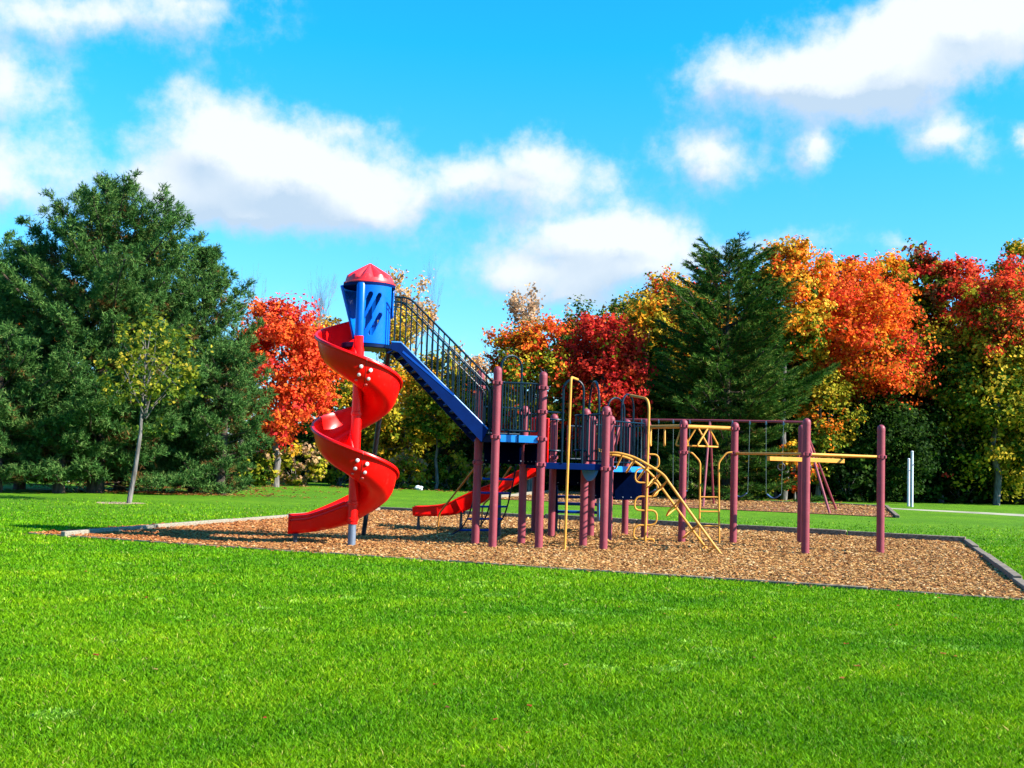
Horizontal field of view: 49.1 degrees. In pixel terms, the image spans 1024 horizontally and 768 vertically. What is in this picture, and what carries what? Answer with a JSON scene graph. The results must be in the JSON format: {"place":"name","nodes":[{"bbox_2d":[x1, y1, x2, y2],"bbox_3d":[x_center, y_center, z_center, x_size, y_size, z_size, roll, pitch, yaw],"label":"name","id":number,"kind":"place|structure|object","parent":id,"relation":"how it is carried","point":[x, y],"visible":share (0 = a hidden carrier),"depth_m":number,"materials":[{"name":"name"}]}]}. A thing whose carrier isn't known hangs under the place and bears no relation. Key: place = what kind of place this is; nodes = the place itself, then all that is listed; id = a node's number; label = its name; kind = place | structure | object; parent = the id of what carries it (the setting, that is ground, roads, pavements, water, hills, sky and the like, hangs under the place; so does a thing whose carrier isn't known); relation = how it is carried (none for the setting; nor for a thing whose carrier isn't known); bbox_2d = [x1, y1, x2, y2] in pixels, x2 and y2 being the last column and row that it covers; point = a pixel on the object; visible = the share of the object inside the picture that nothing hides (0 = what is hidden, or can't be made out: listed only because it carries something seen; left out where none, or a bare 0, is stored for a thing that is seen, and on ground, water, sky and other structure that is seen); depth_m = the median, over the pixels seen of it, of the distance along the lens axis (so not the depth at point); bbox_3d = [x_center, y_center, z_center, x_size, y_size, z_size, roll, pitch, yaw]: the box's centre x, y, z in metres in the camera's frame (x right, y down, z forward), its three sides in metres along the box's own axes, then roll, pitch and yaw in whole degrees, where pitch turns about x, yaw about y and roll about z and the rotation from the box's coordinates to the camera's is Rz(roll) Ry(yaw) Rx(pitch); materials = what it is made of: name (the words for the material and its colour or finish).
{"place":"outdoors","nodes":[
{"label":"outdoors","id":0,"kind":"place"},
{"bbox_2d":[0,478,1023,767],"bbox_3d":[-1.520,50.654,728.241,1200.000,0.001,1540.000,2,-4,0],"label":"ground","id":1,"kind":"structure","parent":0,"point":[312,498],"depth_m":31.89,"materials":[{"name":"green plant"}]},
{"bbox_2d":[0,318,77,492],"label":"pine tree","id":2,"kind":"object","parent":1,"relation":"on","point":[13,342],"visible":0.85,"depth_m":32.99,"materials":[{"name":"green plant"}]},
{"bbox_2d":[0,228,100,488],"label":"pine tree","id":3,"kind":"object","parent":1,"relation":"on","point":[13,261],"visible":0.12,"depth_m":35.90,"materials":[{"name":"green plant"}]},
{"bbox_2d":[4,364,130,492],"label":"pine tree","id":4,"kind":"object","parent":1,"relation":"on","point":[60,474],"visible":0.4,"depth_m":33.76,"materials":[{"name":"green plant"}]},
{"bbox_2d":[0,169,233,492],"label":"pine tree","id":5,"kind":"object","parent":1,"relation":"on","point":[129,256],"visible":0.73,"depth_m":34.38,"materials":[{"name":"green plant"}]},
{"bbox_2d":[97,502,145,503],"bbox_3d":[-10.210,3.090,29.091,1.325,0.001,1.200,2,-4,0],"label":"mulch ring","id":6,"kind":"object","parent":1,"relation":"on","point":[120,503],"visible":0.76,"depth_m":29.08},
{"bbox_2d":[82,304,213,502],"bbox_3d":[-9.538,0.560,29.171,3.020,5.226,2.592,0,-4,29],"label":"young tree","id":7,"kind":"object","parent":6,"relation":"on","point":[154,391],"visible":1,"depth_m":29.17,"materials":[{"name":"green plant"}]},
{"bbox_2d":[64,274,228,490],"bbox_3d":[-12.595,-0.100,37.763,5.961,7.655,5.944,-1,-5,31],"label":"pine tree","id":8,"kind":"object","parent":1,"relation":"on","point":[183,285],"visible":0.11,"depth_m":36.78,"materials":[{"name":"green plant"}]},
{"bbox_2d":[160,464,182,472],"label":"bush","id":9,"kind":"object","parent":1,"relation":"on","point":[174,468],"visible":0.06,"depth_m":47.95,"materials":[{"name":"green plant"}]},
{"bbox_2d":[141,242,267,492],"bbox_3d":[-10.551,-0.574,37.968,4.104,8.725,4.193,0,-4,23],"label":"pine tree","id":10,"kind":"object","parent":1,"relation":"on","point":[204,261],"visible":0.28,"depth_m":37.74,"materials":[{"name":"green plant"}]},
{"bbox_2d":[183,465,247,480],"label":"bush","id":11,"kind":"object","parent":1,"relation":"on","point":[235,476],"visible":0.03,"depth_m":43.88,"materials":[{"name":"green plant"}]},
{"bbox_2d":[61,508,380,536],"bbox_3d":[-5.230,2.812,23.269,0.122,0.140,12.021,0,-4,18],"label":"timber edging","id":12,"kind":"object","parent":1,"relation":"on","point":[94,531],"visible":0.25,"depth_m":20.09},
{"bbox_2d":[169,338,276,494],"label":"pine tree","id":13,"kind":"object","parent":1,"relation":"on","point":[239,406],"visible":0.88,"depth_m":36.63,"materials":[{"name":"green plant"}]},
{"bbox_2d":[233,271,267,442],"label":"bare tree","id":14,"kind":"object","parent":1,"relation":"on","point":[250,306],"visible":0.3,"depth_m":55.35,"materials":[{"name":"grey plant"}]},
{"bbox_2d":[229,444,281,485],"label":"bush","id":15,"kind":"object","parent":1,"relation":"on","point":[259,469],"visible":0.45,"depth_m":46.35,"materials":[{"name":"yellow plant"}]},
{"bbox_2d":[217,289,348,486],"bbox_3d":[-9.626,0.270,47.133,6.511,8.332,5.838,4,-5,-33],"label":"maple tree","id":16,"kind":"object","parent":1,"relation":"on","point":[277,331],"visible":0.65,"depth_m":45.98,"materials":[{"name":"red plant"}]},
{"bbox_2d":[264,440,329,485],"bbox_3d":[-9.487,3.479,49.286,2.901,2.058,2.714,2,-4,0],"label":"bush","id":17,"kind":"object","parent":1,"relation":"on","point":[316,465],"visible":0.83,"depth_m":48.97,"materials":[{"name":"yellow plant"}]},
{"bbox_2d":[280,314,352,480],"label":"maple tree","id":18,"kind":"object","parent":1,"relation":"on","point":[335,320],"visible":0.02,"depth_m":59.86,"materials":[{"name":"red plant"}]},
{"bbox_2d":[299,273,339,481],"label":"bare tree","id":19,"kind":"object","parent":1,"relation":"on","point":[321,303],"visible":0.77,"depth_m":58.81,"materials":[{"name":"grey plant"}]},
{"bbox_2d":[304,442,380,485],"bbox_3d":[-7.801,3.561,51.315,3.489,2.271,2.645,2,-4,0],"label":"bush","id":20,"kind":"object","parent":1,"relation":"on","point":[330,477],"visible":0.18,"depth_m":51.08,"materials":[{"name":"green plant"}]},
{"bbox_2d":[306,379,404,469],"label":"autumn tree","id":21,"kind":"object","parent":1,"relation":"on","point":[346,398],"visible":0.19,"depth_m":56.01,"materials":[{"name":"yellow plant"}]},
{"bbox_2d":[372,299,430,482],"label":"bare tree","id":22,"kind":"object","parent":1,"relation":"on","point":[393,362],"visible":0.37,"depth_m":56.69,"materials":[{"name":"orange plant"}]},
{"bbox_2d":[360,365,445,482],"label":"maple tree","id":23,"kind":"object","parent":1,"relation":"on","point":[391,437],"visible":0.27,"depth_m":55.02,"materials":[{"name":"yellow plant"}]},
{"bbox_2d":[386,447,431,488],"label":"bush","id":24,"kind":"object","parent":1,"relation":"on","point":[412,475],"visible":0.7,"depth_m":49.88,"materials":[{"name":"green plant"}]},
{"bbox_2d":[385,265,439,353],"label":"bare tree","id":25,"kind":"object","parent":1,"relation":"on","point":[407,292],"visible":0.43,"depth_m":59.92,"materials":[{"name":"grey plant"}]},
{"bbox_2d":[414,485,422,489],"bbox_3d":[-4.040,4.500,48.440,0.414,0.246,0.272,2,-4,0],"label":"paper bag","id":26,"kind":"object","parent":1,"relation":"on","point":[417,487],"visible":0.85,"depth_m":48.37,"materials":[{"name":"white paper"}]},
{"bbox_2d":[421,256,444,448],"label":"bare tree","id":27,"kind":"object","parent":1,"relation":"on","point":[432,290],"visible":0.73,"depth_m":64.44,"materials":[{"name":"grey plant"}]},
{"bbox_2d":[394,345,491,488],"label":"maple tree","id":28,"kind":"object","parent":1,"relation":"on","point":[437,421],"visible":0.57,"depth_m":49.81,"materials":[{"name":"green plant"}]},
{"bbox_2d":[421,449,472,489],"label":"bush","id":29,"kind":"object","parent":1,"relation":"on","point":[450,460],"visible":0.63,"depth_m":50.92,"materials":[{"name":"green plant"}]},
{"bbox_2d":[446,377,486,455],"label":"autumn tree","id":30,"kind":"object","parent":1,"relation":"on","point":[456,437],"visible":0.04,"depth_m":61.23,"materials":[{"name":"yellow plant"}]},
{"bbox_2d":[449,340,492,382],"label":"bare tree","id":31,"kind":"object","parent":1,"relation":"on","point":[478,362],"visible":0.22,"depth_m":64.93,"materials":[{"name":"grey plant"}]},
{"bbox_2d":[458,453,510,488],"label":"bush","id":32,"kind":"object","parent":1,"relation":"on","point":[486,471],"visible":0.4,"depth_m":50.27,"materials":[{"name":"green plant"}]},
{"bbox_2d":[454,391,518,469],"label":"autumn tree","id":33,"kind":"object","parent":1,"relation":"on","point":[467,445],"visible":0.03,"depth_m":57.20,"materials":[{"name":"green plant"}]},
{"bbox_2d":[482,462,545,491],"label":"bush","id":34,"kind":"object","parent":1,"relation":"on","point":[514,488],"visible":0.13,"depth_m":50.18,"materials":[{"name":"green plant"}]},
{"bbox_2d":[501,490,548,497],"bbox_3d":[0.634,4.466,45.371,0.154,0.176,10.745,1,-4,14],"label":"timber edging","id":35,"kind":"object","parent":1,"relation":"on","point":[516,494],"visible":0.19,"depth_m":43.21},
{"bbox_2d":[502,282,548,363],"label":"bare tree","id":36,"kind":"object","parent":1,"relation":"on","point":[516,306],"visible":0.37,"depth_m":60.06,"materials":[{"name":"grey plant"}]},
{"bbox_2d":[28,532,1023,600],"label":"timber edging","id":37,"kind":"object","parent":1,"relation":"on","point":[802,583],"visible":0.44,"depth_m":14.27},
{"bbox_2d":[30,480,1022,766],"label":"fallen leaves","id":38,"kind":"object","parent":1,"relation":"on","point":[180,492],"visible":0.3,"depth_m":36.81,"materials":[{"name":"orange plant"}]},
{"bbox_2d":[30,510,1023,597],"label":"wood chips","id":39,"kind":"object","parent":1,"relation":"on","point":[766,543],"visible":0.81,"depth_m":17.74,"materials":[{"name":"brown wood"}]},
{"bbox_2d":[27,532,1005,599],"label":"spilled chips","id":40,"kind":"object","parent":39,"relation":"on","point":[492,565],"visible":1,"depth_m":14.97,"materials":[{"name":"brown wood"}]},
{"bbox_2d":[288,264,886,553],"bbox_3d":[1.160,0.617,20.303,10.058,4.602,5.486,2,-4,-11],"label":"play structure","id":41,"kind":"object","parent":39,"relation":"on","point":[368,294],"visible":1,"depth_m":18.14,"materials":[{"name":"red paint"}]},
{"bbox_2d":[481,313,594,491],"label":"maple tree","id":42,"kind":"object","parent":1,"relation":"on","point":[524,344],"visible":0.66,"depth_m":48.46,"materials":[{"name":"orange plant"}]},
{"bbox_2d":[519,448,580,490],"bbox_3d":[2.051,3.999,52.952,3.742,2.198,2.432,3,-4,-16],"label":"bush","id":43,"kind":"object","parent":1,"relation":"on","point":[546,485],"visible":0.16,"depth_m":52.72,"materials":[{"name":"green plant"}]},
{"bbox_2d":[542,297,576,430],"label":"bare tree","id":44,"kind":"object","parent":1,"relation":"on","point":[567,310],"visible":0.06,"depth_m":63.58,"materials":[{"name":"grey plant"}]},
{"bbox_2d":[111,357,1023,503],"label":"woodland","id":45,"kind":"object","parent":1,"relation":"on","point":[301,436],"visible":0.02,"depth_m":58.29,"materials":[{"name":"green plant"}]},
{"bbox_2d":[547,397,596,489],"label":"maple tree","id":46,"kind":"object","parent":1,"relation":"on","point":[564,449],"visible":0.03,"depth_m":54.72,"materials":[{"name":"green plant"}]},
{"bbox_2d":[547,294,632,398],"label":"maple tree","id":47,"kind":"object","parent":1,"relation":"on","point":[572,325],"visible":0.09,"depth_m":60.27,"materials":[{"name":"red plant"}]},
{"bbox_2d":[572,451,621,491],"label":"bush","id":48,"kind":"object","parent":1,"relation":"on","point":[577,487],"visible":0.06,"depth_m":52.86,"materials":[{"name":"green plant"}]},
{"bbox_2d":[542,311,659,463],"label":"maple tree","id":49,"kind":"object","parent":1,"relation":"on","point":[613,341],"visible":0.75,"depth_m":47.77,"materials":[{"name":"red plant"}]},
{"bbox_2d":[593,290,658,340],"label":"autumn tree","id":50,"kind":"object","parent":1,"relation":"on","point":[615,301],"visible":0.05,"depth_m":62.06,"materials":[{"name":"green plant"}]},
{"bbox_2d":[614,295,691,477],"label":"autumn tree","id":51,"kind":"object","parent":1,"relation":"on","point":[651,348],"visible":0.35,"depth_m":52.99,"materials":[{"name":"yellow plant"}]},
{"bbox_2d":[614,363,706,486],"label":"autumn tree","id":52,"kind":"object","parent":1,"relation":"on","point":[670,436],"visible":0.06,"depth_m":52.61,"materials":[{"name":"green plant"}]},
{"bbox_2d":[633,445,690,495],"bbox_3d":[6.640,3.999,51.843,2.809,2.333,3.060,4,-5,-32],"label":"bush","id":53,"kind":"object","parent":1,"relation":"on","point":[654,473],"visible":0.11,"depth_m":51.25,"materials":[{"name":"green plant"}]},
{"bbox_2d":[379,507,965,541],"bbox_3d":[2.905,3.212,25.884,14.092,0.198,0.133,0,-4,26],"label":"timber edging","id":54,"kind":"object","parent":1,"relation":"on","point":[816,530],"visible":0.45,"depth_m":24.47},
{"bbox_2d":[615,264,737,471],"bbox_3d":[7.841,-0.258,55.965,7.258,11.640,6.000,-2,-5,41],"label":"autumn tree","id":55,"kind":"object","parent":1,"relation":"on","point":[656,282],"visible":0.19,"depth_m":55.46,"materials":[{"name":"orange plant"}]},
{"bbox_2d":[501,492,894,516],"bbox_3d":[6.896,4.499,42.543,15.666,0.001,10.596,0,-4,24],"label":"mulch bed","id":56,"kind":"object","parent":1,"relation":"on","point":[815,510],"visible":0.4,"depth_m":39.55,"materials":[{"name":"brown wood"}]},
{"bbox_2d":[595,418,836,512],"bbox_3d":[6.923,2.799,39.245,8.690,3.134,3.731,0,-4,22],"label":"swing set","id":57,"kind":"object","parent":56,"relation":"on","point":[709,437],"visible":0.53,"depth_m":38.97,"materials":[{"name":"red paint"}]},
{"bbox_2d":[682,267,739,483],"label":"autumn tree","id":58,"kind":"object","parent":1,"relation":"on","point":[722,324],"depth_m":59.96,"materials":[{"name":"green plant"}]},
{"bbox_2d":[558,491,876,505],"bbox_3d":[8.368,4.872,47.469,14.282,0.122,0.155,0,-4,26],"label":"timber edging","id":59,"kind":"object","parent":1,"relation":"on","point":[768,500],"visible":0.23,"depth_m":45.81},
{"bbox_2d":[628,230,841,501],"bbox_3d":[9.416,-0.625,48.961,9.119,11.570,8.934,2,-4,0],"label":"evergreen tree","id":60,"kind":"object","parent":1,"relation":"on","point":[718,382],"visible":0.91,"depth_m":47.27,"materials":[{"name":"green plant"}]},
{"bbox_2d":[737,455,781,499],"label":"bush","id":61,"kind":"object","parent":1,"relation":"on","point":[762,481],"visible":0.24,"depth_m":48.77,"materials":[{"name":"green plant"}]},
{"bbox_2d":[722,306,827,497],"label":"autumn tree","id":62,"kind":"object","parent":1,"relation":"on","point":[763,426],"visible":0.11,"depth_m":52.02,"materials":[{"name":"green plant"}]},
{"bbox_2d":[732,234,843,500],"bbox_3d":[12.046,-0.766,49.523,4.520,12.025,4.355,3,-4,-21],"label":"autumn tree","id":63,"kind":"object","parent":1,"relation":"on","point":[810,292],"visible":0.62,"depth_m":49.15,"materials":[{"name":"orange plant"}]},
{"bbox_2d":[772,439,817,500],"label":"autumn tree","id":64,"kind":"object","parent":1,"relation":"on","point":[794,488],"visible":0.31,"depth_m":47.16,"materials":[{"name":"yellow plant"}]},
{"bbox_2d":[776,319,856,496],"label":"maple tree","id":65,"kind":"object","parent":1,"relation":"on","point":[813,492],"visible":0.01,"depth_m":55.63,"materials":[{"name":"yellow plant"}]},
{"bbox_2d":[777,345,871,496],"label":"maple tree","id":66,"kind":"object","parent":1,"relation":"on","point":[829,393],"visible":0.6,"depth_m":49.82,"materials":[{"name":"yellow plant"}]},
{"bbox_2d":[811,253,890,498],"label":"maple tree","id":67,"kind":"object","parent":1,"relation":"on","point":[854,261],"visible":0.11,"depth_m":55.67,"materials":[{"name":"orange plant"}]},
{"bbox_2d":[819,441,885,502],"bbox_3d":[15.271,3.889,50.181,2.943,2.834,2.894,2,-4,0],"label":"bush","id":68,"kind":"object","parent":1,"relation":"on","point":[858,482],"visible":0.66,"depth_m":49.86,"materials":[{"name":"green plant"}]},
{"bbox_2d":[782,260,949,497],"bbox_3d":[16.495,-0.130,52.252,7.385,11.400,6.930,0,-4,24],"label":"maple tree","id":69,"kind":"object","parent":1,"relation":"on","point":[853,331],"visible":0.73,"depth_m":50.84,"materials":[{"name":"orange plant"}]},
{"bbox_2d":[819,381,954,501],"bbox_3d":[17.011,2.721,51.405,6.128,5.633,5.467,0,-4,19],"label":"bush","id":70,"kind":"object","parent":1,"relation":"on","point":[902,424],"visible":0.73,"depth_m":50.15,"materials":[{"name":"green plant"}]},
{"bbox_2d":[885,505,899,517],"bbox_3d":[13.338,4.473,39.427,0.136,0.126,10.277,1,-4,17],"label":"timber edging","id":71,"kind":"object","parent":1,"relation":"on","point":[893,512],"visible":0.67,"depth_m":37.42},
{"bbox_2d":[857,248,929,393],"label":"maple tree","id":72,"kind":"object","parent":1,"relation":"on","point":[897,264],"visible":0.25,"depth_m":56.84,"materials":[{"name":"orange plant"}]},
{"bbox_2d":[907,458,909,505],"bbox_3d":[16.518,4.090,46.653,0.139,1.986,0.130,2,-4,0],"label":"net post","id":73,"kind":"object","parent":1,"relation":"on","point":[908,481],"visible":0.94,"depth_m":46.62,"materials":[{"name":"white metal"}]},
{"bbox_2d":[910,451,913,506],"bbox_3d":[16.337,3.873,45.741,0.141,2.286,0.130,2,-4,0],"label":"net post","id":74,"kind":"object","parent":1,"relation":"on","point":[912,465],"visible":0.99,"depth_m":45.70,"materials":[{"name":"white metal"}]},
{"bbox_2d":[873,454,953,502],"bbox_3d":[18.780,4.313,52.914,3.991,2.576,3.382,2,-4,0],"label":"bush","id":75,"kind":"object","parent":1,"relation":"on","point":[943,485],"visible":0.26,"depth_m":52.26,"materials":[{"name":"green plant"}]},
{"bbox_2d":[883,296,949,406],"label":"maple tree","id":76,"kind":"object","parent":1,"relation":"on","point":[924,331],"visible":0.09,"depth_m":56.27,"materials":[{"name":"orange plant"}]},
{"bbox_2d":[884,237,954,342],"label":"autumn tree","id":77,"kind":"object","parent":1,"relation":"on","point":[919,256],"visible":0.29,"depth_m":57.54,"materials":[{"name":"red plant"}]},
{"bbox_2d":[893,341,996,502],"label":"maple tree","id":78,"kind":"object","parent":1,"relation":"on","point":[946,467],"visible":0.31,"depth_m":52.97,"materials":[{"name":"green plant"}]},
{"bbox_2d":[909,252,1003,338],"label":"autumn tree","id":79,"kind":"object","parent":1,"relation":"on","point":[934,297],"visible":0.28,"depth_m":56.73,"materials":[{"name":"red plant"}]},
{"bbox_2d":[927,449,993,503],"bbox_3d":[21.564,4.402,53.997,3.645,2.702,3.938,4,-4,-30],"label":"bush","id":80,"kind":"object","parent":1,"relation":"on","point":[960,494],"visible":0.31,"depth_m":53.05,"materials":[{"name":"green plant"}]},
{"bbox_2d":[911,280,1023,503],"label":"maple tree","id":81,"kind":"object","parent":1,"relation":"on","point":[1009,448],"visible":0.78,"depth_m":51.68,"materials":[{"name":"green plant"}]},
{"bbox_2d":[930,311,1007,502],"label":"maple tree","id":82,"kind":"object","parent":1,"relation":"on","point":[950,321],"visible":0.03,"depth_m":55.79,"materials":[{"name":"yellow plant"}]},
{"bbox_2d":[943,250,1023,504],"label":"maple tree","id":83,"kind":"object","parent":1,"relation":"on","point":[977,292],"visible":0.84,"depth_m":51.76,"materials":[{"name":"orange plant"}]},
{"bbox_2d":[963,539,1023,589],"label":"timber edging","id":84,"kind":"object","parent":1,"relation":"on","point":[1012,575],"visible":0.74,"depth_m":16.46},
{"bbox_2d":[973,461,1023,503],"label":"bush","id":85,"kind":"object","parent":1,"relation":"on","point":[1010,499],"visible":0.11,"depth_m":54.28,"materials":[{"name":"green plant"}]},
{"bbox_2d":[985,238,1023,300],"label":"autumn tree","id":86,"kind":"object","parent":1,"relation":"on","point":[1015,246],"visible":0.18,"depth_m":60.33,"materials":[{"name":"orange plant"}]},
{"bbox_2d":[1003,371,1022,469],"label":"autumn tree","id":87,"kind":"object","parent":1,"relation":"on","point":[1012,416],"visible":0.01,"depth_m":54.15,"materials":[{"name":"yellow plant"}]},
{"bbox_2d":[0,0,1023,451],"label":"sky","id":88,"kind":"structure","parent":0,"point":[568,148],"materials":[{"name":"blue"}]},
{"bbox_2d":[892,508,1023,515],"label":"path","id":89,"kind":"structure","parent":0,"point":[1009,514],"depth_m":41.23,"materials":[{"name":"grey concrete"}]}
]}

